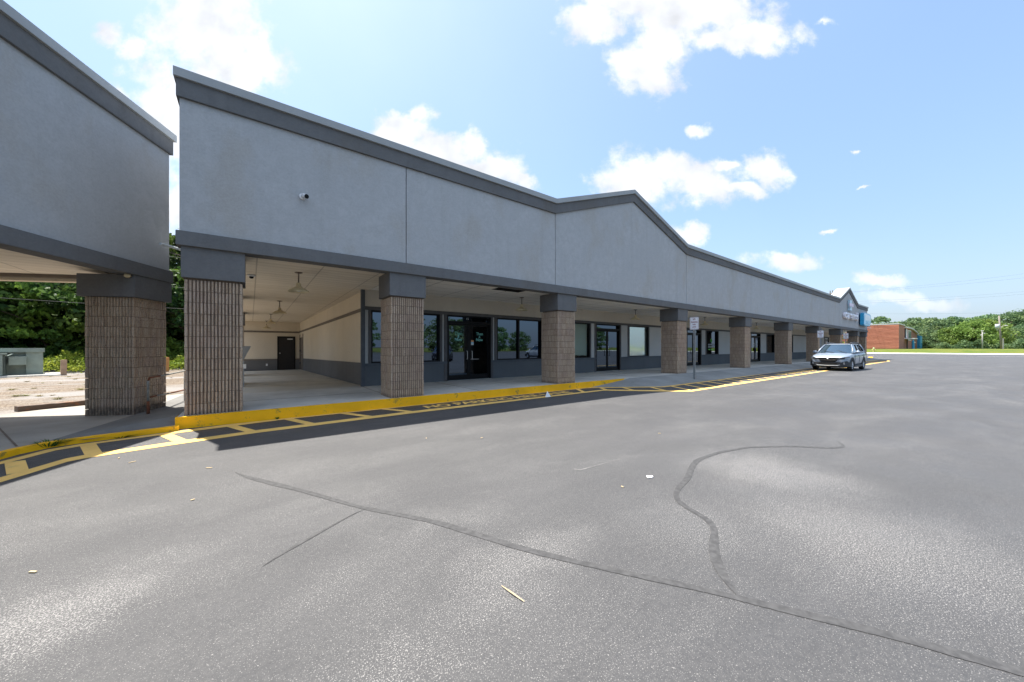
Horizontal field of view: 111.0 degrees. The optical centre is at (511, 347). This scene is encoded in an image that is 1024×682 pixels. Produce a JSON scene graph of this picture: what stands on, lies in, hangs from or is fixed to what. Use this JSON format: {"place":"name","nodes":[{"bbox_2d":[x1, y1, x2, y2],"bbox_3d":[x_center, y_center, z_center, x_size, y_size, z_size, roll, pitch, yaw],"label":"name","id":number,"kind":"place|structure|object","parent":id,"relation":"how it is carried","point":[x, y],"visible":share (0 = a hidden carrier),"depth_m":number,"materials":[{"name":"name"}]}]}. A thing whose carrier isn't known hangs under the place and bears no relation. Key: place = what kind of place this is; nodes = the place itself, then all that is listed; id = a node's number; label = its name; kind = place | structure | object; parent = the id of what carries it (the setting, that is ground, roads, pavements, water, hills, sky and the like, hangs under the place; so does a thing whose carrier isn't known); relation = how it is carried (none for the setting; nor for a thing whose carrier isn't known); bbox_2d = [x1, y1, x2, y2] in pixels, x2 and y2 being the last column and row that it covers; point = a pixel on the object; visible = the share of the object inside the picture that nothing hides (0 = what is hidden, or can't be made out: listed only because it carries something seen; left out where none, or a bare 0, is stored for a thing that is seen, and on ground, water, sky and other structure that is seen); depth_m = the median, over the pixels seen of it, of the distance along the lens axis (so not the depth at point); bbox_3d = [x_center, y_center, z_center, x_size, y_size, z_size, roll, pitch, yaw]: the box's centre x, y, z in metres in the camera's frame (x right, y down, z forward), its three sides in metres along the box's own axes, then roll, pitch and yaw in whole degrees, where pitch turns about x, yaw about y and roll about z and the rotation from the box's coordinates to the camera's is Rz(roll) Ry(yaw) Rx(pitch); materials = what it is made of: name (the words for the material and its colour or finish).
{"place":"outdoors","nodes":[
{"label":"outdoors","id":0,"kind":"place"},
{"bbox_2d":[0,394,182,450],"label":"side walkway","id":1,"kind":"structure","parent":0,"point":[19,429],"depth_m":6.24,"materials":[{"name":"concrete"}]},
{"bbox_2d":[0,428,17,445],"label":"walkway joints","id":2,"kind":"object","parent":1,"relation":"on","point":[8,437],"visible":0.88,"depth_m":5.25,"materials":[{"name":"grey concrete"}]},
{"bbox_2d":[15,437,77,447],"bbox_3d":[-6.541,1.349,4.958,0.583,0.101,0.445,0,0,-17],"label":"weed tuft","id":3,"kind":"object","parent":1,"relation":"on","point":[55,443],"visible":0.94,"depth_m":4.98,"materials":[{"name":"green plant"}]},
{"bbox_2d":[50,394,183,440],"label":"walkway ramp","id":4,"kind":"structure","parent":1,"relation":"on","point":[169,412],"depth_m":6.10,"materials":[{"name":"concrete"}]},
{"bbox_2d":[146,370,184,413],"bbox_3d":[-7.549,0.959,7.757,0.083,0.801,1.828,0,0,-25],"label":"handrail","id":5,"kind":"object","parent":1,"relation":"on","point":[148,397],"visible":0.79,"depth_m":6.96,"materials":[{"name":"metal"}]},
{"bbox_2d":[0,367,183,414],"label":"gravel lot","id":6,"kind":"structure","parent":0,"point":[48,387],"depth_m":11.85,"materials":[{"name":"beige gravel"}]},
{"bbox_2d":[0,281,54,347],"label":"forest tree","id":7,"kind":"object","parent":6,"relation":"on","point":[5,317],"visible":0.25,"depth_m":20.65,"materials":[{"name":"green plant"}]},
{"bbox_2d":[0,348,60,377],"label":"transformer cabinet","id":8,"kind":"object","parent":6,"relation":"on","point":[21,362],"visible":0.98,"depth_m":16.94,"materials":[{"name":"metal"}]},
{"bbox_2d":[0,286,83,347],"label":"forest tree","id":9,"kind":"object","parent":6,"relation":"on","point":[30,329],"depth_m":22.91,"materials":[{"name":"green plant"}]},
{"bbox_2d":[0,281,84,366],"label":"forest tree","id":10,"kind":"object","parent":6,"relation":"on","point":[36,290],"visible":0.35,"depth_m":20.61,"materials":[{"name":"green plant"}]},
{"bbox_2d":[14,400,84,411],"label":"timber kerb","id":11,"kind":"structure","parent":6,"relation":"on","point":[21,408],"depth_m":7.93,"materials":[{"name":"brown wood"}]},
{"bbox_2d":[28,286,84,339],"bbox_3d":[-30.543,-5.320,25.844,7.197,14.011,7.092,0,0,30],"label":"forest tree","id":12,"kind":"object","parent":6,"relation":"on","point":[67,316],"depth_m":24.11,"materials":[{"name":"green plant"}]},
{"bbox_2d":[60,360,66,374],"bbox_3d":[-22.321,1.030,17.523,0.190,0.820,0.190,1,-1,30],"label":"wooden post","id":13,"kind":"object","parent":6,"relation":"on","point":[63,367],"visible":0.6,"depth_m":17.46,"materials":[{"name":"brown wood"}]},
{"bbox_2d":[0,314,183,369],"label":"undergrowth","id":14,"kind":"object","parent":6,"relation":"on","point":[8,339],"visible":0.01,"depth_m":21.88,"materials":[{"name":"green plant"}]},
{"bbox_2d":[24,267,183,361],"bbox_3d":[-26.957,-2.370,23.407,7.622,8.949,7.757,0,0,-6],"label":"forest tree","id":15,"kind":"object","parent":6,"relation":"on","point":[73,321],"visible":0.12,"depth_m":21.53,"materials":[{"name":"green plant"}]},
{"bbox_2d":[164,357,168,371],"bbox_3d":[-19.734,1.005,20.094,0.200,0.870,0.200,1,-1,30],"label":"wooden post","id":16,"kind":"object","parent":6,"relation":"on","point":[167,364],"visible":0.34,"depth_m":20.06,"materials":[{"name":"orange wood"}]},
{"bbox_2d":[169,233,180,339],"bbox_3d":[-28.204,-3.891,27.504,6.583,11.106,7.077,0,0,-24],"label":"forest tree","id":17,"kind":"object","parent":6,"relation":"on","point":[171,236],"visible":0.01,"depth_m":27.68,"materials":[{"name":"green plant"}]},
{"bbox_2d":[166,266,186,366],"bbox_3d":[-23.604,-1.895,25.778,6.796,7.841,6.678,0,0,-28],"label":"forest tree","id":18,"kind":"object","parent":6,"relation":"on","point":[177,296],"visible":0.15,"depth_m":23.88,"materials":[{"name":"green plant"}]},
{"bbox_2d":[167,228,186,345],"bbox_3d":[-24.605,-3.796,26.623,5.500,10.865,5.581,0,0,7],"label":"forest tree","id":19,"kind":"object","parent":6,"relation":"on","point":[172,258],"visible":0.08,"depth_m":25.65,"materials":[{"name":"green plant"}]},
{"bbox_2d":[241,346,250,386],"bbox_3d":[-8.700,0.625,11.120,0.732,1.330,0.370,0,0,-37],"label":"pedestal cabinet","id":20,"kind":"object","parent":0,"point":[246,349],"visible":0.28,"depth_m":11.12,"materials":[{"name":"metal"}]},
{"bbox_2d":[243,369,359,393],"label":"breezeway floor","id":21,"kind":"structure","parent":0,"point":[272,381],"depth_m":12.99,"materials":[{"name":"concrete"}]},
{"bbox_2d":[178,359,809,416],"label":"covered walkway","id":22,"kind":"structure","parent":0,"point":[316,397],"depth_m":10.44,"materials":[{"name":"concrete"}]},
{"bbox_2d":[253,360,804,400],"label":"walkway joint lines","id":23,"kind":"object","parent":22,"relation":"on","point":[501,382],"visible":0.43,"depth_m":11.56,"materials":[{"name":"grey concrete"}]},
{"bbox_2d":[0,353,1023,681],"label":"parking lot","id":24,"kind":"structure","parent":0,"point":[900,511],"depth_m":2.59,"materials":[{"name":"grey asphalt"}]},
{"bbox_2d":[0,0,176,415],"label":"corner building","id":25,"kind":"structure","parent":24,"relation":"on","point":[86,151],"depth_m":6.40,"materials":[{"name":"paint"}]},
{"bbox_2d":[0,425,178,459],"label":"painted kerb","id":26,"kind":"structure","parent":24,"relation":"on","point":[11,452],"depth_m":5.26,"materials":[{"name":"yellow paint"}]},
{"bbox_2d":[43,349,183,372],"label":"weed bank","id":27,"kind":"structure","parent":24,"relation":"on","point":[173,363],"depth_m":19.48,"materials":[{"name":"green plant"}]},
{"bbox_2d":[263,509,363,565],"bbox_3d":[-1.471,1.416,2.691,0.043,0.001,0.880,0,0,22],"label":"crack sealant","id":28,"kind":"object","parent":24,"relation":"on","point":[304,540],"visible":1,"depth_m":2.59,"materials":[{"name":"grey asphalt"}]},
{"bbox_2d":[175,378,624,428],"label":"yellow kerb","id":29,"kind":"structure","parent":24,"relation":"on","point":[192,421],"depth_m":7.80,"materials":[{"name":"yellow paint"}]},
{"bbox_2d":[0,360,888,481],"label":"fire lane stripes","id":30,"kind":"object","parent":24,"relation":"on","point":[14,469],"visible":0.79,"depth_m":5.92,"materials":[{"name":"paint"}]},
{"bbox_2d":[423,397,512,407],"bbox_3d":[-1.056,1.415,9.083,2.500,0.001,0.400,0,0,-37],"label":"fire lane lettering","id":31,"kind":"object","parent":24,"relation":"on","point":[496,399],"visible":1,"depth_m":9.03},
{"bbox_2d":[502,586,523,600],"bbox_3d":[0.001,1.409,2.019,0.182,0.010,0.010,0,0,45],"label":"wood splinter","id":32,"kind":"object","parent":24,"relation":"on","point":[513,593],"visible":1,"depth_m":2.01,"materials":[{"name":"wood"}]},
{"bbox_2d":[173,65,868,415],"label":"commercial building","id":33,"kind":"structure","parent":24,"relation":"on","point":[418,269],"depth_m":10.40,"materials":[{"name":"paint"}]},
{"bbox_2d":[159,242,180,250],"bbox_3d":[-7.382,-2.180,7.939,0.056,0.053,1.076,0,0,1],"label":"conduit pipe","id":34,"kind":"object","parent":33,"relation":"attached to","point":[169,246],"visible":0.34,"depth_m":7.59,"materials":[{"name":"plastic"}]},
{"bbox_2d":[247,274,255,278],"bbox_3d":[-6.486,-1.757,8.761,0.170,0.096,0.170,0,0,-37],"label":"dome camera","id":35,"kind":"object","parent":33,"relation":"attached to","point":[251,276],"visible":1,"depth_m":8.72,"materials":[{"name":"white paint"}]},
{"bbox_2d":[266,314,275,323],"bbox_3d":[-12.065,-1.427,17.609,0.466,0.475,0.466,0,0,-37],"label":"pendant lamp","id":36,"kind":"object","parent":33,"relation":"hanging from","point":[270,322],"visible":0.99,"depth_m":17.58,"materials":[{"name":"metal"}]},
{"bbox_2d":[273,301,286,313],"bbox_3d":[-8.706,-1.503,13.190,0.466,0.475,0.466,0,0,-37],"label":"pendant lamp","id":37,"kind":"object","parent":33,"relation":"hanging from","point":[279,311],"visible":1,"depth_m":13.16,"materials":[{"name":"metal"}]},
{"bbox_2d":[277,336,294,369],"bbox_3d":[-14.463,0.375,22.555,0.970,2.150,0.140,0,0,-37],"label":"service door","id":38,"kind":"structure","parent":33,"relation":"in","point":[285,344],"depth_m":22.52,"materials":[{"name":"metal"}]},
{"bbox_2d":[288,272,309,292],"bbox_3d":[-5.186,-1.583,8.555,0.466,0.475,0.466,0,0,-37],"label":"pendant lamp","id":39,"kind":"object","parent":33,"relation":"hanging from","point":[297,288],"visible":1,"depth_m":8.51,"materials":[{"name":"metal"}]},
{"bbox_2d":[299,335,300,368],"bbox_3d":[-13.744,0.305,22.865,0.110,2.270,0.100,0,0,-37],"label":"side door","id":40,"kind":"structure","parent":33,"relation":"in","point":[299,335],"depth_m":22.81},
{"bbox_2d":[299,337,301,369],"bbox_3d":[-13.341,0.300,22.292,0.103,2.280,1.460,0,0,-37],"label":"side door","id":41,"kind":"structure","parent":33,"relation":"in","point":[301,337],"depth_m":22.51,"materials":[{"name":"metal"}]},
{"bbox_2d":[302,334,302,369],"bbox_3d":[-12.886,0.295,21.758,0.110,2.290,0.100,0,0,-37],"label":"side door","id":42,"kind":"structure","parent":33,"relation":"in","point":[302,334],"depth_m":21.73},
{"bbox_2d":[299,193,308,199],"bbox_3d":[-4.270,-3.102,7.224,0.210,0.135,0.122,0,0,35],"label":"security camera","id":43,"kind":"object","parent":33,"relation":"attached to","point":[303,196],"visible":1,"depth_m":7.20,"materials":[{"name":"white paint"}]},
{"bbox_2d":[371,310,437,362],"bbox_3d":[-3.564,-0.338,11.866,2.315,1.685,0.140,0,0,-37],"label":"window","id":44,"kind":"structure","parent":33,"relation":"in","point":[430,323],"depth_m":12.32,"materials":[{"name":"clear glass"}]},
{"bbox_2d":[373,360,438,362],"bbox_3d":[-3.546,0.482,11.880,2.270,0.045,0.140,0,0,-37],"label":"window sill","id":45,"kind":"structure","parent":33,"relation":"in","point":[425,360],"depth_m":12.31,"materials":[{"name":"metal"}]},
{"bbox_2d":[373,310,438,315],"bbox_3d":[-3.546,-1.157,11.880,2.270,0.045,0.140,0,0,-37],"label":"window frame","id":46,"kind":"structure","parent":33,"relation":"in","point":[373,310],"depth_m":12.20,"materials":[{"name":"metal"}]},
{"bbox_2d":[438,314,439,361],"bbox_3d":[-2.617,-0.338,12.570,0.045,1.685,0.140,0,0,-37],"label":"window frame","id":47,"kind":"structure","parent":33,"relation":"in","point":[439,314],"depth_m":12.51,"materials":[{"name":"black metal"}]},
{"bbox_2d":[447,315,490,380],"bbox_3d":[-1.618,0.014,13.300,1.890,2.409,0.180,0,0,-37],"label":"shop door","id":48,"kind":"structure","parent":33,"relation":"in","point":[467,344],"depth_m":13.28,"materials":[{"name":"black glass"}]},
{"bbox_2d":[448,315,489,318],"bbox_3d":[-1.626,-1.162,13.312,1.780,0.055,0.150,0,0,-37],"label":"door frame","id":49,"kind":"structure","parent":33,"relation":"in","point":[448,315],"depth_m":13.23,"materials":[{"name":"black metal"}]},
{"bbox_2d":[448,321,489,324],"bbox_3d":[-1.626,-0.922,13.312,1.780,0.085,0.150,0,0,-37],"label":"door frame","id":50,"kind":"structure","parent":33,"relation":"in","point":[454,322],"depth_m":13.21,"materials":[{"name":"black metal"}]},
{"bbox_2d":[488,317,490,377],"bbox_3d":[-0.890,0.012,13.860,0.055,2.405,0.150,0,0,-37],"label":"door frame","id":51,"kind":"structure","parent":33,"relation":"in","point":[489,320],"depth_m":13.80,"materials":[{"name":"black metal"}]},
{"bbox_2d":[497,318,539,359],"bbox_3d":[0.297,-0.338,14.735,2.335,1.685,0.140,0,0,-37],"label":"window","id":52,"kind":"structure","parent":33,"relation":"in","point":[506,329],"depth_m":14.71,"materials":[{"name":"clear glass"}]},
{"bbox_2d":[517,320,519,357],"bbox_3d":[0.258,-0.338,14.725,0.066,1.595,0.110,0,0,-37],"label":"window frame","id":53,"kind":"structure","parent":33,"relation":"in","point":[518,321],"depth_m":14.70,"materials":[{"name":"black metal"}]},
{"bbox_2d":[498,358,540,359],"bbox_3d":[0.315,0.482,14.749,2.290,0.045,0.140,0,0,-37],"label":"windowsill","id":54,"kind":"structure","parent":33,"relation":"in","point":[511,358],"depth_m":14.60,"materials":[{"name":"black metal"}]},
{"bbox_2d":[498,318,540,321],"bbox_3d":[0.315,-1.157,14.749,2.290,0.045,0.140,0,0,-37],"label":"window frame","id":55,"kind":"structure","parent":33,"relation":"in","point":[498,318],"depth_m":14.66,"materials":[{"name":"black metal"}]},
{"bbox_2d":[515,297,527,310],"bbox_3d":[0.356,-1.583,12.849,0.466,0.475,0.466,0,0,-37],"label":"pendant lamp","id":56,"kind":"object","parent":33,"relation":"hanging from","point":[521,308],"visible":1,"depth_m":12.79,"materials":[{"name":"metal"}]},
{"bbox_2d":[540,320,541,358],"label":"window frame","id":57,"kind":"structure","parent":33,"relation":"in","point":[541,320],"depth_m":15.41,"materials":[{"name":"black metal"}]},
{"bbox_2d":[574,324,586,356],"bbox_3d":[2.841,-0.338,16.689,2.270,1.685,0.240,0,0,-37],"label":"window","id":58,"kind":"structure","parent":33,"relation":"in","point":[580,347],"depth_m":17.11,"materials":[{"name":"clear glass"}]},
{"bbox_2d":[587,323,589,357],"bbox_3d":[3.764,-0.338,17.312,0.045,1.685,0.140,0,0,-37],"label":"window frame","id":59,"kind":"structure","parent":33,"relation":"in","point":[588,325],"depth_m":17.28,"materials":[{"name":"black metal"}]},
{"bbox_2d":[596,324,617,371],"bbox_3d":[4.936,0.014,18.170,1.920,2.409,0.180,0,0,-37],"label":"shop door","id":60,"kind":"structure","parent":33,"relation":"in","point":[606,340],"depth_m":18.15,"materials":[{"name":"clear glass"}]},
{"bbox_2d":[597,328,618,330],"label":"door frame","id":61,"kind":"structure","parent":33,"relation":"in","point":[597,328],"depth_m":18.12,"materials":[{"name":"metal"}]},
{"bbox_2d":[618,325,619,369],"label":"door frame","id":62,"kind":"structure","parent":33,"relation":"in","point":[619,325],"depth_m":18.66,"materials":[{"name":"black metal"}]},
{"bbox_2d":[631,310,639,319],"bbox_3d":[5.975,-1.583,17.024,0.466,0.475,0.466,0,0,-37],"label":"pendant lamp","id":63,"kind":"object","parent":33,"relation":"hanging from","point":[635,317],"visible":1,"depth_m":16.99,"materials":[{"name":"metal"}]},
{"bbox_2d":[629,326,645,356],"bbox_3d":[7.059,-0.338,19.761,1.785,1.685,0.140,0,0,-37],"label":"window","id":64,"kind":"structure","parent":33,"relation":"in","point":[637,335],"depth_m":19.82,"materials":[{"name":"clear glass"}]},
{"bbox_2d":[646,328,647,354],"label":"window frame","id":65,"kind":"structure","parent":33,"relation":"in","point":[646,328],"depth_m":20.29,"materials":[{"name":"black metal"}]},
{"bbox_2d":[687,329,698,365],"bbox_3d":[12.107,0.014,23.500,1.870,2.409,0.180,0,0,-37],"label":"shop door","id":66,"kind":"structure","parent":33,"relation":"in","point":[689,336],"depth_m":23.42,"materials":[{"name":"black glass"}]},
{"bbox_2d":[699,331,700,364],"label":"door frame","id":67,"kind":"structure","parent":33,"relation":"in","point":[699,331],"depth_m":24.01,"materials":[{"name":"black metal"}]},
{"bbox_2d":[707,331,715,353],"bbox_3d":[14.190,-0.338,25.060,1.735,1.685,0.140,0,0,-37],"label":"window","id":68,"kind":"structure","parent":33,"relation":"in","point":[711,336],"depth_m":25.17,"materials":[{"name":"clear glass"}]},
{"bbox_2d":[716,332,717,353],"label":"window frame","id":69,"kind":"structure","parent":33,"relation":"in","point":[716,332],"depth_m":25.57,"materials":[{"name":"black metal"}]},
{"bbox_2d":[751,333,760,361],"bbox_3d":[20.563,0.014,29.784,1.940,2.409,0.180,0,0,-37],"label":"shop door","id":70,"kind":"structure","parent":33,"relation":"in","point":[754,340],"depth_m":29.78,"materials":[{"name":"black glass"}]},
{"bbox_2d":[767,335,772,351],"bbox_3d":[23.364,-0.338,31.878,1.875,1.685,0.140,0,0,-37],"label":"window","id":71,"kind":"structure","parent":33,"relation":"in","point":[769,337],"depth_m":31.99,"materials":[{"name":"black glass"}]},
{"bbox_2d":[773,335,774,351],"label":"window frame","id":72,"kind":"structure","parent":33,"relation":"in","point":[773,335],"depth_m":32.42,"materials":[{"name":"metal"}]},
{"bbox_2d":[843,300,858,320],"bbox_3d":[35.077,-3.840,36.415,5.950,1.981,0.230,0,0,-37],"label":"letter sign","id":73,"kind":"object","parent":33,"relation":"attached to","point":[855,316],"visible":1,"depth_m":36.03,"materials":[{"name":"white plastic"}]},
{"bbox_2d":[859,313,870,325],"bbox_3d":[40.370,-3.140,40.232,4.200,1.460,0.435,0,0,-37],"label":"cabinet sign","id":74,"kind":"object","parent":33,"relation":"attached to","point":[865,319],"visible":1,"depth_m":39.30,"materials":[{"name":"blue plastic"}]},
{"bbox_2d":[513,391,571,397],"bbox_3d":[0.950,1.415,10.575,2.180,0.001,0.393,0,0,-37],"label":"fire lane lettering","id":75,"kind":"object","parent":24,"relation":"on","point":[533,395],"visible":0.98,"depth_m":10.56},
{"bbox_2d":[236,472,1023,675],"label":"crack sealant","id":76,"kind":"object","parent":24,"relation":"on","point":[990,662],"visible":1,"depth_m":2.02,"materials":[{"name":"grey asphalt"}]},
{"bbox_2d":[673,442,844,601],"bbox_3d":[2.742,1.416,4.035,4.941,0.001,1.188,0,0,-42],"label":"crack sealant","id":77,"kind":"object","parent":24,"relation":"on","point":[716,559],"visible":1,"depth_m":2.85,"materials":[{"name":"grey asphalt"}]},
{"bbox_2d":[810,342,865,370],"bbox_3d":[21.171,0.546,22.782,4.976,1.745,2.285,0,0,-35],"label":"estate car","id":78,"kind":"object","parent":24,"relation":"on","point":[850,356],"visible":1,"depth_m":21.84,"materials":[{"name":"silver metal"}]},
{"bbox_2d":[890,353,1023,354],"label":"kerb","id":79,"kind":"structure","parent":24,"relation":"on","point":[951,353],"depth_m":74.92,"materials":[{"name":"concrete"}]},
{"bbox_2d":[4,0,1023,323],"label":"sky","id":80,"kind":"structure","parent":0,"point":[826,146],"materials":[{"name":"blue"}]},
{"bbox_2d":[594,357,880,386],"bbox_3d":[23.184,1.315,26.810,49.800,0.203,1.420,0,0,-37],"label":"sidewalk apron","id":81,"kind":"object","parent":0,"point":[665,380],"visible":0.75,"depth_m":15.84,"materials":[{"name":"concrete"}]},
{"bbox_2d":[690,317,698,378],"bbox_3d":[7.777,0.043,14.999,0.067,2.655,0.370,0,0,-37],"label":"no parking sign","id":82,"kind":"object","parent":81,"relation":"on","point":[694,324],"visible":1,"depth_m":14.99,"materials":[{"name":"metal"}]},
{"bbox_2d":[817,330,823,347],"bbox_3d":[23.256,0.062,26.527,0.067,2.655,0.370,0,0,-40],"label":"no parking sign","id":83,"kind":"object","parent":81,"relation":"on","point":[820,334],"visible":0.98,"depth_m":26.52,"materials":[{"name":"metal"}]},
{"bbox_2d":[843,333,847,343],"bbox_3d":[31.849,-0.028,33.573,0.067,2.655,0.370,0,0,-37],"label":"no parking sign","id":84,"kind":"object","parent":81,"relation":"on","point":[845,336],"visible":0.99,"depth_m":33.58,"materials":[{"name":"metal"}]},
{"bbox_2d":[866,348,1023,353],"bbox_3d":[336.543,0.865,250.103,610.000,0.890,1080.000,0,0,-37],"label":"grass bank","id":85,"kind":"structure","parent":0,"point":[1001,351],"depth_m":80.37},
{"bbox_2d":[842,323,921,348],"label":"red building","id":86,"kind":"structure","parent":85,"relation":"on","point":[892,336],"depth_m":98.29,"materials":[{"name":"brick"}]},
{"bbox_2d":[907,330,910,340],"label":"window","id":87,"kind":"structure","parent":86,"relation":"in","point":[908,331],"depth_m":107.09,"materials":[{"name":"glass"}]},
{"bbox_2d":[871,316,892,323],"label":"broadleaf tree","id":88,"kind":"object","parent":85,"relation":"on","point":[878,319],"visible":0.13,"depth_m":146.85,"materials":[{"name":"green plant"}]},
{"bbox_2d":[893,321,921,333],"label":"broadleaf tree","id":89,"kind":"object","parent":85,"relation":"on","point":[911,322],"visible":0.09,"depth_m":137.59,"materials":[{"name":"green plant"}]},
{"bbox_2d":[903,317,931,325],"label":"broadleaf tree","id":90,"kind":"object","parent":85,"relation":"on","point":[916,320],"visible":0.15,"depth_m":139.25,"materials":[{"name":"green plant"}]},
{"bbox_2d":[922,335,937,348],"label":"broadleaf tree","id":91,"kind":"object","parent":85,"relation":"on","point":[924,342],"visible":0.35,"depth_m":126.97,"materials":[{"name":"green plant"}]},
{"bbox_2d":[917,325,943,348],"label":"broadleaf tree","id":92,"kind":"object","parent":85,"relation":"on","point":[928,329],"visible":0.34,"depth_m":126.89,"materials":[{"name":"green plant"}]},
{"bbox_2d":[911,317,954,345],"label":"broadleaf tree","id":93,"kind":"object","parent":85,"relation":"on","point":[935,321],"visible":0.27,"depth_m":128.53,"materials":[{"name":"green plant"}]},
{"bbox_2d":[924,330,959,348],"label":"broadleaf tree","id":94,"kind":"object","parent":85,"relation":"on","point":[934,334],"visible":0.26,"depth_m":115.61,"materials":[{"name":"green plant"}]},
{"bbox_2d":[947,316,971,326],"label":"broadleaf tree","id":95,"kind":"object","parent":85,"relation":"on","point":[956,319],"visible":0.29,"depth_m":127.00,"materials":[{"name":"green plant"}]},
{"bbox_2d":[937,327,986,345],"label":"young tree","id":96,"kind":"object","parent":85,"relation":"on","point":[951,339],"visible":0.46,"depth_m":109.21,"materials":[{"name":"green plant"}]},
{"bbox_2d":[937,320,1001,345],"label":"young tree","id":97,"kind":"object","parent":85,"relation":"on","point":[965,327],"visible":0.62,"depth_m":105.90,"materials":[{"name":"green plant"}]},
{"bbox_2d":[963,316,992,320],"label":"broadleaf tree","id":98,"kind":"object","parent":85,"relation":"on","point":[980,317],"visible":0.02,"depth_m":127.94,"materials":[{"name":"green plant"}]},
{"bbox_2d":[936,338,1023,348],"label":"hedge growth","id":99,"kind":"object","parent":85,"relation":"on","point":[966,344],"visible":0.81,"depth_m":103.73,"materials":[{"name":"green plant"}]},
{"bbox_2d":[977,313,996,317],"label":"broadleaf tree","id":100,"kind":"object","parent":85,"relation":"on","point":[987,315],"visible":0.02,"depth_m":130.85,"materials":[{"name":"green plant"}]},
{"bbox_2d":[955,318,1020,343],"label":"young tree","id":101,"kind":"object","parent":85,"relation":"on","point":[1005,334],"visible":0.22,"depth_m":106.06,"materials":[{"name":"green plant"}]},
{"bbox_2d":[995,316,1007,348],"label":"power pole","id":102,"kind":"object","parent":85,"relation":"on","point":[997,326],"visible":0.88,"depth_m":89.91,"materials":[{"name":"grey wood"}]},
{"bbox_2d":[990,311,1023,327],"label":"broadleaf tree","id":103,"kind":"object","parent":85,"relation":"on","point":[1009,320],"visible":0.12,"depth_m":121.65,"materials":[{"name":"green plant"}]},
{"bbox_2d":[994,309,1023,326],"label":"broadleaf tree","id":104,"kind":"object","parent":85,"relation":"on","point":[1010,315],"visible":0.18,"depth_m":121.23,"materials":[{"name":"green plant"}]},
{"bbox_2d":[1007,325,1023,342],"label":"broadleaf tree","id":105,"kind":"object","parent":85,"relation":"on","point":[1020,328],"visible":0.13,"depth_m":110.51,"materials":[{"name":"green plant"}]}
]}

